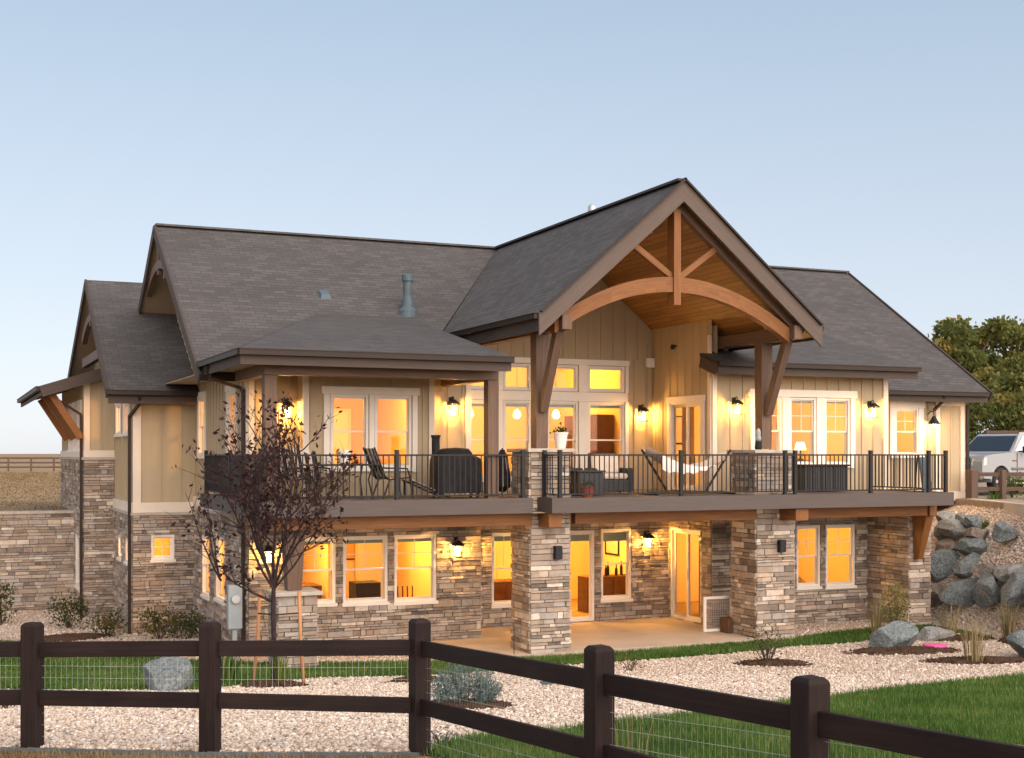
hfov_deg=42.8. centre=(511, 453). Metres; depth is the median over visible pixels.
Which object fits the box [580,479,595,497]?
planter
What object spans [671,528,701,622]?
sliding door
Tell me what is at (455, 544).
wall lantern
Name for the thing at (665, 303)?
house
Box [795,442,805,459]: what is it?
table lamp
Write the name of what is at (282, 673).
grass clump
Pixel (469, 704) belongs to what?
mulch bed
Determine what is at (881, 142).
sky
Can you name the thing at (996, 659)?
mulch bed
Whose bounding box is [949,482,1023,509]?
driveway
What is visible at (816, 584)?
window
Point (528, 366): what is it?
window
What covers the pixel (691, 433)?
curtain
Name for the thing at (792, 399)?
window
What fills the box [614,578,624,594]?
door
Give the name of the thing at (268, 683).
mulch bed
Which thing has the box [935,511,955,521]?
boulder
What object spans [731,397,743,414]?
wall lantern
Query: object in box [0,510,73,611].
retaining wall
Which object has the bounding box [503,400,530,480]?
window
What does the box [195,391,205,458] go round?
window
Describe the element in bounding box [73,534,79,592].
window
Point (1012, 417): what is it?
scrub bush
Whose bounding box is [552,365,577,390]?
window
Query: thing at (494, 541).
interior door
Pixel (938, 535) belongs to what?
boulder
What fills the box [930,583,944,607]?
boulder
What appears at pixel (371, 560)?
interior door
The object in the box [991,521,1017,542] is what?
boulder
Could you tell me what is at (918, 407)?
window
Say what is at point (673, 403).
sliding door
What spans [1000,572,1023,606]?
boulder
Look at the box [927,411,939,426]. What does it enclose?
barn light
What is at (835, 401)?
window
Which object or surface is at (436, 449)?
covered grill
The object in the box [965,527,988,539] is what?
boulder
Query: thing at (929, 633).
boulder
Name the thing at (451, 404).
wall lantern
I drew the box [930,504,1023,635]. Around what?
bank gravel
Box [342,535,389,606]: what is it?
window
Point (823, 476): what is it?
deck box
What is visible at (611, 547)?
wall picture
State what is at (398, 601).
window
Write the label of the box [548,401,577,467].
window
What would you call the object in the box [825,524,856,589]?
window
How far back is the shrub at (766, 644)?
25.96 m
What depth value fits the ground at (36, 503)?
55.20 m
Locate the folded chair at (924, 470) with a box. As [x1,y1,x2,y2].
[914,456,932,491]
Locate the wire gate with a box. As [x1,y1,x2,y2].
[703,595,731,631]
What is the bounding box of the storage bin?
[720,616,734,632]
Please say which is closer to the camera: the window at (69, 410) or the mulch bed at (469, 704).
the mulch bed at (469, 704)
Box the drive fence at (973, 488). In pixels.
[966,470,1023,498]
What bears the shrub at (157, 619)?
on the gravel bed at (134, 637)
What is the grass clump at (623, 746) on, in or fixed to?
on the front lawn at (752, 725)
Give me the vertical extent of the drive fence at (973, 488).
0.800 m
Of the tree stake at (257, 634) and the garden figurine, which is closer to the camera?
the tree stake at (257, 634)
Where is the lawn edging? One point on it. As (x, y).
(163, 752)
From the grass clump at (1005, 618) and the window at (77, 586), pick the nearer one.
the grass clump at (1005, 618)
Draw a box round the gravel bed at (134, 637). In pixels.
[0,505,1023,751]
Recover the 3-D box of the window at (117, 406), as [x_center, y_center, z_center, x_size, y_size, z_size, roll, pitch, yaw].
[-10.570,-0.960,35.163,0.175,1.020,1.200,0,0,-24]
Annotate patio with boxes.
[431,617,794,657]
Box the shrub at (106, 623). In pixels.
[82,604,127,637]
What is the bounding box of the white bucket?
[338,450,350,463]
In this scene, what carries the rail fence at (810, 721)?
on the ground at (36, 503)
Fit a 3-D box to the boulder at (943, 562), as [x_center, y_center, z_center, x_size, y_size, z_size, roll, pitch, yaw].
[10.930,2.849,33.045,0.876,0.877,0.663,-7,10,6]
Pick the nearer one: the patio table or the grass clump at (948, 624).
the patio table
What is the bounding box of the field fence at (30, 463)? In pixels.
[0,457,60,470]
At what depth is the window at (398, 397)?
28.43 m
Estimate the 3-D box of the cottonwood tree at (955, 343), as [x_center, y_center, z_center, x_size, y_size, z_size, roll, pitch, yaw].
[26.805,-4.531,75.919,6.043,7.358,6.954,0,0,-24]
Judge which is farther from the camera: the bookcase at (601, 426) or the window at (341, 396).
the bookcase at (601, 426)
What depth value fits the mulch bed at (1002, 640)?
29.36 m
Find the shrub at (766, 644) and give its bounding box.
[743,621,791,661]
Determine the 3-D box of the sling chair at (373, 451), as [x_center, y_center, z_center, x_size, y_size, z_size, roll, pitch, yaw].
[-2.574,0.395,27.073,0.910,1.062,0.556,0,0,-32]
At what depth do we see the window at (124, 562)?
33.73 m
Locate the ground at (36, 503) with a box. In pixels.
[0,433,987,757]
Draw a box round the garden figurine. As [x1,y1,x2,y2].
[755,428,761,449]
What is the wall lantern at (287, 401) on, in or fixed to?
attached to the house
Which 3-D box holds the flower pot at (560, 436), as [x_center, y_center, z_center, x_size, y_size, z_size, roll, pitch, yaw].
[0.984,-0.393,27.831,0.440,0.561,0.526,0,0,-24]
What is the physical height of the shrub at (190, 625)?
0.827 m
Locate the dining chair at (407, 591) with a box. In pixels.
[397,586,412,596]
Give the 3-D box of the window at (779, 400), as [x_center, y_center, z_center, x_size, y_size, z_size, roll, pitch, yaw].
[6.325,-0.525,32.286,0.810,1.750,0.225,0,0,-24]
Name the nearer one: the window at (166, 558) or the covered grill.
the covered grill
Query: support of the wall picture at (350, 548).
attached to the house
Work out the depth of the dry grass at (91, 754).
11.10 m
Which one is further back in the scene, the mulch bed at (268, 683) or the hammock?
the hammock
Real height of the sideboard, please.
0.848 m
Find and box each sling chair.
[277,447,307,498]
[291,448,330,498]
[363,447,410,498]
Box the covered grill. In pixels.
[429,435,482,497]
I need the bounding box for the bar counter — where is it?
[578,574,625,612]
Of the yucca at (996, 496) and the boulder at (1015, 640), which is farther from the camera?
the yucca at (996, 496)
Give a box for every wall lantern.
[264,542,275,563]
[281,398,293,418]
[447,396,459,416]
[451,537,463,557]
[638,404,648,421]
[643,530,654,547]
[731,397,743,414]
[867,400,879,417]
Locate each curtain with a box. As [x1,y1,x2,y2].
[682,407,693,484]
[699,535,699,616]
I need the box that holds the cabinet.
[349,580,380,597]
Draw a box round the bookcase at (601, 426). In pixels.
[564,414,613,452]
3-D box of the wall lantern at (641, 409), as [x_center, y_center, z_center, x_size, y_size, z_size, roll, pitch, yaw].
[3.408,-1.060,33.975,0.240,0.457,0.289,0,0,-24]
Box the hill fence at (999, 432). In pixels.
[984,430,1023,433]
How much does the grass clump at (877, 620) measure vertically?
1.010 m
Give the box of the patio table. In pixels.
[298,464,380,498]
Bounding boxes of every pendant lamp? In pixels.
[513,409,520,418]
[552,409,559,418]
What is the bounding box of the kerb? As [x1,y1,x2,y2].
[963,498,1023,518]
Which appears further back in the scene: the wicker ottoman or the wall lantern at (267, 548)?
the wicker ottoman
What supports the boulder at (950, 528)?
on the boulder at (947, 543)
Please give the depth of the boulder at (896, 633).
28.25 m
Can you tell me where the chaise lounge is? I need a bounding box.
[402,479,448,497]
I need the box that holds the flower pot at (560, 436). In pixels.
[549,422,570,447]
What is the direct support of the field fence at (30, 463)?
on the ground at (36, 503)
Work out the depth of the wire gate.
30.63 m
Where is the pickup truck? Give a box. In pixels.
[965,432,1023,494]
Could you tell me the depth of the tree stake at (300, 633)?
20.85 m
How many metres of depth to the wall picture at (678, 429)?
36.96 m
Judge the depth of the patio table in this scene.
26.62 m
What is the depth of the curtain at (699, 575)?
32.62 m
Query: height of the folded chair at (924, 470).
0.904 m
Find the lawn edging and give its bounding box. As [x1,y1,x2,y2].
[0,747,418,756]
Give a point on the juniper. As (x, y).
(480, 695)
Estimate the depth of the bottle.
34.52 m
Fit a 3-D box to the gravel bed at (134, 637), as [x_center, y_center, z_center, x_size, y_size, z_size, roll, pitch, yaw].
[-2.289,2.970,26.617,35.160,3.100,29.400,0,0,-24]
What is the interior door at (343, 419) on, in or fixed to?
in the house
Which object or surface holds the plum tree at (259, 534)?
on the mulch bed at (268, 683)
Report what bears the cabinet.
in the house
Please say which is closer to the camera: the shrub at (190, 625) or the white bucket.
the white bucket
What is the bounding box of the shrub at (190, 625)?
[166,608,205,638]
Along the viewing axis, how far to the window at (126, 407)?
34.05 m
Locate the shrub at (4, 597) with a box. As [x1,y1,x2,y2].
[0,570,17,624]
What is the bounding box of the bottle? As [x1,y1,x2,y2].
[620,561,622,574]
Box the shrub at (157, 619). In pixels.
[133,593,188,638]
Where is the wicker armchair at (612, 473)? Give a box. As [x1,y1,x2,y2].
[585,453,632,492]
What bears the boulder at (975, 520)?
on the boulder at (976, 532)
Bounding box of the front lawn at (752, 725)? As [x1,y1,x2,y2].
[431,678,1023,757]
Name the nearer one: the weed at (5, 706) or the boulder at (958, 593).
the weed at (5, 706)
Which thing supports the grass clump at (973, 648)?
on the mulch bed at (996, 659)
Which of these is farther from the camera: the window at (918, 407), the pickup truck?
the pickup truck
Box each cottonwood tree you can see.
[927,314,1023,424]
[969,316,1023,420]
[984,371,1023,425]
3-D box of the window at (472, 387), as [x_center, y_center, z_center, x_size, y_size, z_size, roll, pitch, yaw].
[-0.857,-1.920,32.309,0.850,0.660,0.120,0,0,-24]
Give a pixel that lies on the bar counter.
(613, 584)
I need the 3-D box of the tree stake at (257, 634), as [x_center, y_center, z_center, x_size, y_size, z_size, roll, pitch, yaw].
[-4.210,3.091,21.474,0.176,1.654,0.056,0,0,0]
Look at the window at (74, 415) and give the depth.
37.99 m
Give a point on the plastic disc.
(939, 645)
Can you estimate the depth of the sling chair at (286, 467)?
25.64 m
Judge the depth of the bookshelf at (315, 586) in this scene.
30.99 m
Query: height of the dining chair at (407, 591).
1.051 m
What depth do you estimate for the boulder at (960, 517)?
33.37 m
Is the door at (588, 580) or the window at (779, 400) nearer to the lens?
the window at (779, 400)
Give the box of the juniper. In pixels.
[431,663,503,703]
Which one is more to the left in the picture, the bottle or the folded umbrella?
the folded umbrella
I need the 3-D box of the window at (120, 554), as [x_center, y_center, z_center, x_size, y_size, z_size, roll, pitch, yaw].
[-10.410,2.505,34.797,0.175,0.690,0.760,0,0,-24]
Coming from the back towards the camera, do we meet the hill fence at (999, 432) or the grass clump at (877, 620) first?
the hill fence at (999, 432)
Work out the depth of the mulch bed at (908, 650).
27.77 m
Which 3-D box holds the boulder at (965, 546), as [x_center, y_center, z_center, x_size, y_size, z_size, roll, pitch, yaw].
[11.418,2.358,32.476,0.853,0.651,0.758,-5,7,23]
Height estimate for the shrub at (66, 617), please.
1.117 m
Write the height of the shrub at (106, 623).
0.903 m
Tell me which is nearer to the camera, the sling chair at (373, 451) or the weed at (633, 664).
the weed at (633, 664)
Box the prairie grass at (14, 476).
[0,472,63,510]
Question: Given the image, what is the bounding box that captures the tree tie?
[258,612,297,614]
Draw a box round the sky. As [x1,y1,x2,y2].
[0,0,1023,453]
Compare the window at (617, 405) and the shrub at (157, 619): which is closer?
the shrub at (157, 619)
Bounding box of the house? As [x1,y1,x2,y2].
[17,177,993,666]
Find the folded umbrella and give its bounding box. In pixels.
[499,448,510,495]
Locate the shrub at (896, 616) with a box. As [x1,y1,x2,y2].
[874,567,919,625]
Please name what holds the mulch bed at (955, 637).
on the gravel bed at (134, 637)
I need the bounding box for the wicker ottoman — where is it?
[570,470,605,492]
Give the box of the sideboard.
[494,579,512,600]
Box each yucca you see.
[981,518,990,528]
[982,492,1006,498]
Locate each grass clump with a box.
[221,657,242,683]
[269,656,288,680]
[615,705,657,754]
[864,595,887,632]
[934,601,960,632]
[955,614,989,660]
[994,598,1022,638]
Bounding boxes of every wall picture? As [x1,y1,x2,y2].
[346,543,354,559]
[605,541,618,555]
[676,416,681,443]
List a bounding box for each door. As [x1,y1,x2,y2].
[333,409,350,463]
[355,543,381,596]
[494,541,495,578]
[570,530,593,621]
[588,580,588,609]
[603,579,611,594]
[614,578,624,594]
[666,395,704,490]
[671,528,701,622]
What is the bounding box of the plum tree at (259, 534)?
[166,387,361,680]
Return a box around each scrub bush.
[965,386,1008,445]
[979,388,1023,430]
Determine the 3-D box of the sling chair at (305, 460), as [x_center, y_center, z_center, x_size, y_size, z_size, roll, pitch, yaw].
[-4.172,0.395,27.177,0.556,1.062,0.910,0,0,-33]
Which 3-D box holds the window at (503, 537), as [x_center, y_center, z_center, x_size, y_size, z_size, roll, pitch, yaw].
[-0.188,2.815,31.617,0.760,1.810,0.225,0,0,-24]
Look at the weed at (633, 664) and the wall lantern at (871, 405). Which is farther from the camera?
the wall lantern at (871, 405)
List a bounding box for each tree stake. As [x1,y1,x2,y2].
[252,591,260,680]
[297,591,304,682]
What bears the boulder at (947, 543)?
on the boulder at (943, 562)
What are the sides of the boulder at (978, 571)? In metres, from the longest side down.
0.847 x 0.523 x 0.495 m
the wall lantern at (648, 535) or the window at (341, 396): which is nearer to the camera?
the window at (341, 396)
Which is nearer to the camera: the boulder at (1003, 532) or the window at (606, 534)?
the boulder at (1003, 532)
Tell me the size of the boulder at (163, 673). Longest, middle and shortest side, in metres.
0.780 x 0.767 x 0.755 m
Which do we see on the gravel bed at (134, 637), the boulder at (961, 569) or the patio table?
the boulder at (961, 569)
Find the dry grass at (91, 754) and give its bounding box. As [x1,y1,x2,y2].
[0,743,441,757]
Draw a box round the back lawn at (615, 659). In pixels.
[4,627,981,689]
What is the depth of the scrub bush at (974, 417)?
67.83 m
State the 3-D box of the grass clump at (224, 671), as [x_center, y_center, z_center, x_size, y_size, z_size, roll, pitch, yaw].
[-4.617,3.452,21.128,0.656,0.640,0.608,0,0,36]
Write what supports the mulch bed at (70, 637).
on the gravel bed at (134, 637)
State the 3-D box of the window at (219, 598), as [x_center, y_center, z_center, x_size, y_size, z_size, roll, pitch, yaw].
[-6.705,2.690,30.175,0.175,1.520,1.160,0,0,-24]
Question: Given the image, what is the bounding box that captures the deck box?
[797,464,849,489]
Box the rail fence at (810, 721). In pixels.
[0,618,1023,757]
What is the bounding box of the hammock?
[639,447,735,495]
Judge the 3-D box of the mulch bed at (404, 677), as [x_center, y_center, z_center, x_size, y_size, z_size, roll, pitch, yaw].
[-1.574,3.811,21.996,1.114,0.174,0.789,0,0,-24]
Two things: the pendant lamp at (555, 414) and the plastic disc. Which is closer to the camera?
the plastic disc
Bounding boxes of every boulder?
[142,657,193,691]
[868,620,918,647]
[916,626,954,640]
[929,549,959,581]
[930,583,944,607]
[933,526,945,540]
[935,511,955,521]
[935,537,956,551]
[937,518,966,537]
[939,578,977,606]
[951,552,980,578]
[953,537,986,555]
[955,513,966,527]
[964,514,982,528]
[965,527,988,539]
[971,563,997,580]
[973,573,1000,607]
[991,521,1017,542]
[993,563,1023,582]
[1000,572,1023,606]
[1006,630,1023,657]
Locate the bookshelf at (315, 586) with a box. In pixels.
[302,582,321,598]
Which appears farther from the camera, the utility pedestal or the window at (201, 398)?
the window at (201, 398)
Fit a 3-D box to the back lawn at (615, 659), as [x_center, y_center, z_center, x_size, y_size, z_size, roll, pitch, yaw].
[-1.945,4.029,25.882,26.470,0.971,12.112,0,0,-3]
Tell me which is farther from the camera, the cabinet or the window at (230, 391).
the cabinet
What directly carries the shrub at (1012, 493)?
on the driveway
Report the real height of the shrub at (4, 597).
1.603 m
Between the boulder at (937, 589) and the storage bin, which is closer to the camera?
the storage bin
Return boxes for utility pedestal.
[227,585,241,660]
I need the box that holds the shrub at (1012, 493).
[996,469,1023,497]
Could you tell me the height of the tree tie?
0.101 m
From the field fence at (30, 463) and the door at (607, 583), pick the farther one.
the field fence at (30, 463)
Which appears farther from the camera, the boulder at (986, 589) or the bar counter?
the bar counter
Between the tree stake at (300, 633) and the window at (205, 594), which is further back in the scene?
the window at (205, 594)
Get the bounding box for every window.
[67,403,71,451]
[71,402,76,451]
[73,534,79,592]
[75,400,81,451]
[113,403,120,436]
[116,534,121,561]
[121,404,129,435]
[123,538,127,565]
[150,535,175,562]
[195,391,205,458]
[200,535,210,600]
[213,536,225,605]
[225,384,236,453]
[303,537,337,606]
[330,394,369,471]
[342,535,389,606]
[374,395,413,470]
[393,534,437,605]
[471,386,483,388]
[471,400,483,481]
[490,532,512,608]
[503,364,530,389]
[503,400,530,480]
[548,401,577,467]
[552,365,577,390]
[588,366,623,391]
[588,402,623,467]
[600,528,632,602]
[772,397,781,449]
[790,397,815,463]
[796,525,821,589]
[825,398,851,466]
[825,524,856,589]
[889,401,924,457]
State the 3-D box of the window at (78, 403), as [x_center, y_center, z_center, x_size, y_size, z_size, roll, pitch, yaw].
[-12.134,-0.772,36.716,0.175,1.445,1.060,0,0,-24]
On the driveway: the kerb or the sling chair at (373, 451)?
the kerb
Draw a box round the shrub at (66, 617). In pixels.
[39,590,90,627]
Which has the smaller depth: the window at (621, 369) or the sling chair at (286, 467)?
the sling chair at (286, 467)
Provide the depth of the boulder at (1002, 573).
30.51 m
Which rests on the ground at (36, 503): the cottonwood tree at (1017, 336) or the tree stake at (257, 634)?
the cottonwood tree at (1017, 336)
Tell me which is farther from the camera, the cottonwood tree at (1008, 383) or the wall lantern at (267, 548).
the cottonwood tree at (1008, 383)
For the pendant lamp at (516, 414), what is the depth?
36.02 m
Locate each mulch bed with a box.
[44,632,111,640]
[240,680,308,687]
[387,675,443,682]
[433,696,516,709]
[732,658,811,666]
[841,645,961,655]
[918,655,1023,664]
[936,634,994,641]
[997,638,1007,643]
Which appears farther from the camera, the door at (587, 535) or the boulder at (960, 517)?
the boulder at (960, 517)
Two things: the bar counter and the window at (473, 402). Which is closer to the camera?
the window at (473, 402)
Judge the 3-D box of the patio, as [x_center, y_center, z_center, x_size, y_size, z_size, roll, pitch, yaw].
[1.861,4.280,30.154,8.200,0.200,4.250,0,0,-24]
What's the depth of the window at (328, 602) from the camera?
28.25 m
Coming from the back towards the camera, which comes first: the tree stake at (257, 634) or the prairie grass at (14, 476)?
the prairie grass at (14, 476)
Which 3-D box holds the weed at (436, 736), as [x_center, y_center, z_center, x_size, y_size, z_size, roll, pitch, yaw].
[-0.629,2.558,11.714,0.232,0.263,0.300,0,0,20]
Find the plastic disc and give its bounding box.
[922,643,947,647]
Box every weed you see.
[0,674,19,708]
[431,726,457,743]
[616,649,645,670]
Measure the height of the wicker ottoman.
0.540 m
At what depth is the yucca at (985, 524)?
33.02 m
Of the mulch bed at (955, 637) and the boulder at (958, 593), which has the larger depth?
the boulder at (958, 593)
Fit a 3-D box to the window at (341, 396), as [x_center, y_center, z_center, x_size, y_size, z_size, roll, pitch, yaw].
[-3.489,-0.445,27.961,0.900,1.650,0.175,0,0,-24]
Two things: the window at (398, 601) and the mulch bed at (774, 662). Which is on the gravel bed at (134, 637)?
the mulch bed at (774, 662)
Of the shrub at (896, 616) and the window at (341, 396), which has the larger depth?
the shrub at (896, 616)
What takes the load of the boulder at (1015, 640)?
on the gravel bed at (134, 637)

